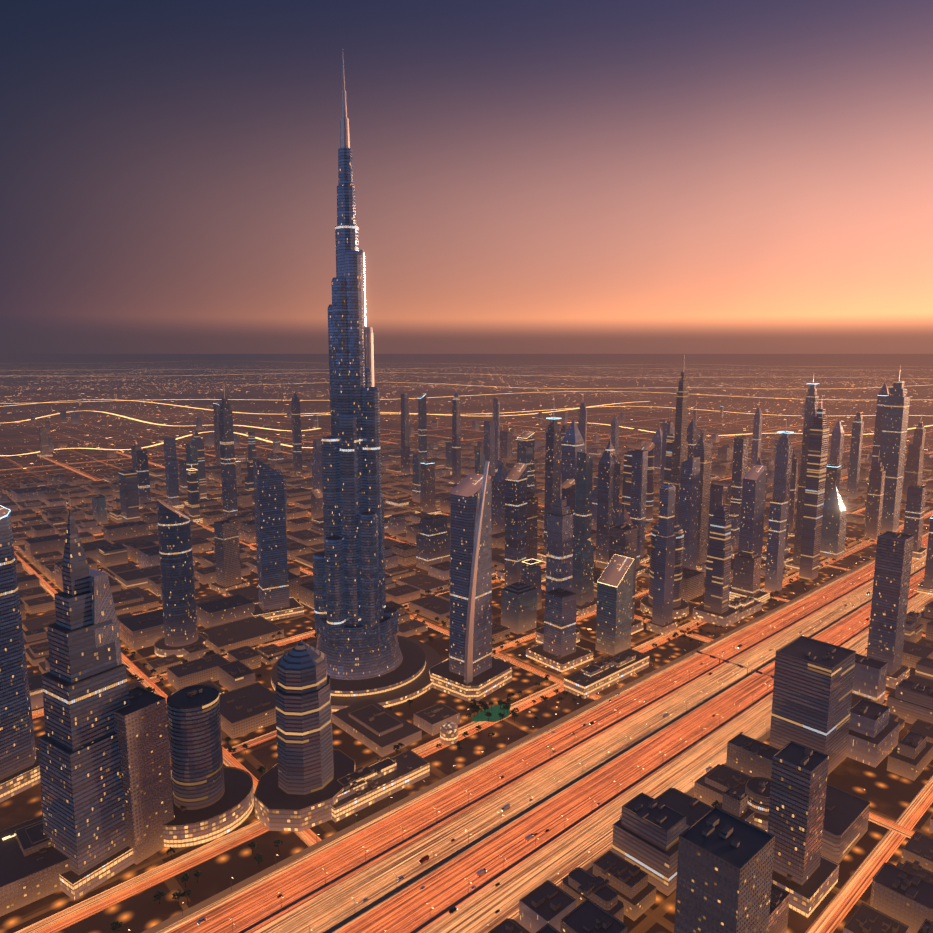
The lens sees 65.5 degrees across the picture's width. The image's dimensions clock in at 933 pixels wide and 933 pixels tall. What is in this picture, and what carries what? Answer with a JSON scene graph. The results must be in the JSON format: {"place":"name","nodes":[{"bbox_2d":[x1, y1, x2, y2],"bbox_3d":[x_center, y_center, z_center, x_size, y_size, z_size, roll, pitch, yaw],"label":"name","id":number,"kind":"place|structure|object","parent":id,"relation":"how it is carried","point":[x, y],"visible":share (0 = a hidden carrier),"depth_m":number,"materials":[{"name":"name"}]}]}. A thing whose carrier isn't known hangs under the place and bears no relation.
{"place":"outdoors","nodes":[
{"label":"outdoors","id":0,"kind":"place"},
{"bbox_2d":[0,354,932,932],"bbox_3d":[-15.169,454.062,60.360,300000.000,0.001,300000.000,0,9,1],"label":"ground","id":1,"kind":"structure","parent":0,"point":[92,386],"depth_m":4489.76,"materials":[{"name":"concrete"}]},
{"bbox_2d":[131,398,505,524],"bbox_3d":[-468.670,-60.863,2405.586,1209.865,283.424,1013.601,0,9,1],"label":"skyscrapers","id":2,"kind":"structure","parent":1,"relation":"on","point":[189,480],"depth_m":2283.29,"materials":[{"name":"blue glass"}]},
{"bbox_2d":[271,60,441,711],"bbox_3d":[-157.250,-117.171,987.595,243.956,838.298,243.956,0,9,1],"label":"tower","id":3,"kind":"structure","parent":1,"relation":"on","point":[364,647],"depth_m":977.05,"materials":[{"name":"blue glass"}]},
{"bbox_2d":[0,596,761,916],"bbox_3d":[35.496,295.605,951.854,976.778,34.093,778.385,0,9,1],"label":"podium building","id":4,"kind":"structure","parent":1,"relation":"on","point":[34,863],"depth_m":740.68,"materials":[{"name":"beige concrete"}]},
{"bbox_2d":[0,375,932,932],"bbox_3d":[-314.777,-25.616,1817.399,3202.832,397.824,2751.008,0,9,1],"label":"high-rise towers","id":5,"kind":"structure","parent":1,"relation":"on","point":[118,791],"depth_m":738.07,"materials":[{"name":"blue glass"}]},
{"bbox_2d":[0,431,932,765],"bbox_3d":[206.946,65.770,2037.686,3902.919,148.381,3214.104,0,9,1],"label":"blocks","id":6,"kind":"structure","parent":1,"relation":"on","point":[234,629],"depth_m":1554.95,"materials":[{"name":"brown concrete"}]},
{"bbox_2d":[31,404,932,461],"bbox_3d":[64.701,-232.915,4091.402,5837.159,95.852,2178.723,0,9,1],"label":"buildings","id":7,"kind":"structure","parent":1,"relation":"on","point":[209,440],"depth_m":4097.11,"materials":[{"name":"blue glass"}]},
{"bbox_2d":[110,535,874,931],"bbox_3d":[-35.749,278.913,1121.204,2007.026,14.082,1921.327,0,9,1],"label":"trees","id":8,"kind":"object","parent":1,"relation":"on","point":[114,927],"visible":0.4,"depth_m":935.42,"materials":[{"name":"green plant"}]},
{"bbox_2d":[496,365,909,672],"bbox_3d":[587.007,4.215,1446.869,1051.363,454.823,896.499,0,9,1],"label":"skyscrapers","id":9,"kind":"structure","parent":1,"relation":"on","point":[818,531],"depth_m":1445.66,"materials":[{"name":"blue glass"}]},
{"bbox_2d":[491,402,925,534],"bbox_3d":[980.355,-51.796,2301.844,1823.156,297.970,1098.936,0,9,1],"label":"skyscrapers","id":10,"kind":"structure","parent":1,"relation":"on","point":[655,447],"depth_m":2255.35,"materials":[{"name":"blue glass"}]},
{"bbox_2d":[487,601,932,932],"bbox_3d":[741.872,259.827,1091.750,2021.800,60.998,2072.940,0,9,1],"label":"blocks","id":11,"kind":"structure","parent":1,"relation":"on","point":[632,871],"depth_m":649.75,"materials":[{"name":"grey concrete"}]},
{"bbox_2d":[742,777,770,830],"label":"building","id":12,"kind":"structure","parent":1,"relation":"on","point":[756,790],"depth_m":705.57,"materials":[{"name":"glass"}]},
{"bbox_2d":[0,361,932,932],"bbox_3d":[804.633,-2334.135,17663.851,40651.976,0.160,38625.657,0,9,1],"label":"roads","id":13,"kind":"structure","parent":0,"point":[318,883],"depth_m":746.08,"materials":[{"name":"asphalt"}]},
{"bbox_2d":[128,529,924,932],"bbox_3d":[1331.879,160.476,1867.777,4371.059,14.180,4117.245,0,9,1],"label":"street lamps","id":14,"kind":"object","parent":13,"relation":"on","point":[580,763],"visible":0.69,"depth_m":812.07,"materials":[{"name":"metal"}]},
{"bbox_2d":[196,578,923,923],"bbox_3d":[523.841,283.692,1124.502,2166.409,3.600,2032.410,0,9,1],"label":"cars","id":15,"kind":"object","parent":13,"relation":"on","point":[480,872],"visible":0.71,"depth_m":686.88,"materials":[{"name":"metal"}]},
{"bbox_2d":[692,650,773,677],"bbox_3d":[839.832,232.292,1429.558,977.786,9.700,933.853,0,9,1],"label":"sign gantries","id":16,"kind":"object","parent":13,"relation":"on","point":[726,661],"visible":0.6,"depth_m":1063.51,"materials":[{"name":"metal"}]},
{"bbox_2d":[0,0,932,353],"label":"sky","id":17,"kind":"structure","parent":0,"point":[530,176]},
{"bbox_2d":[471,704,510,721],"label":"pond","id":18,"kind":"structure","parent":0,"point":[494,711],"depth_m":926.75,"materials":[{"name":"green liquid"}]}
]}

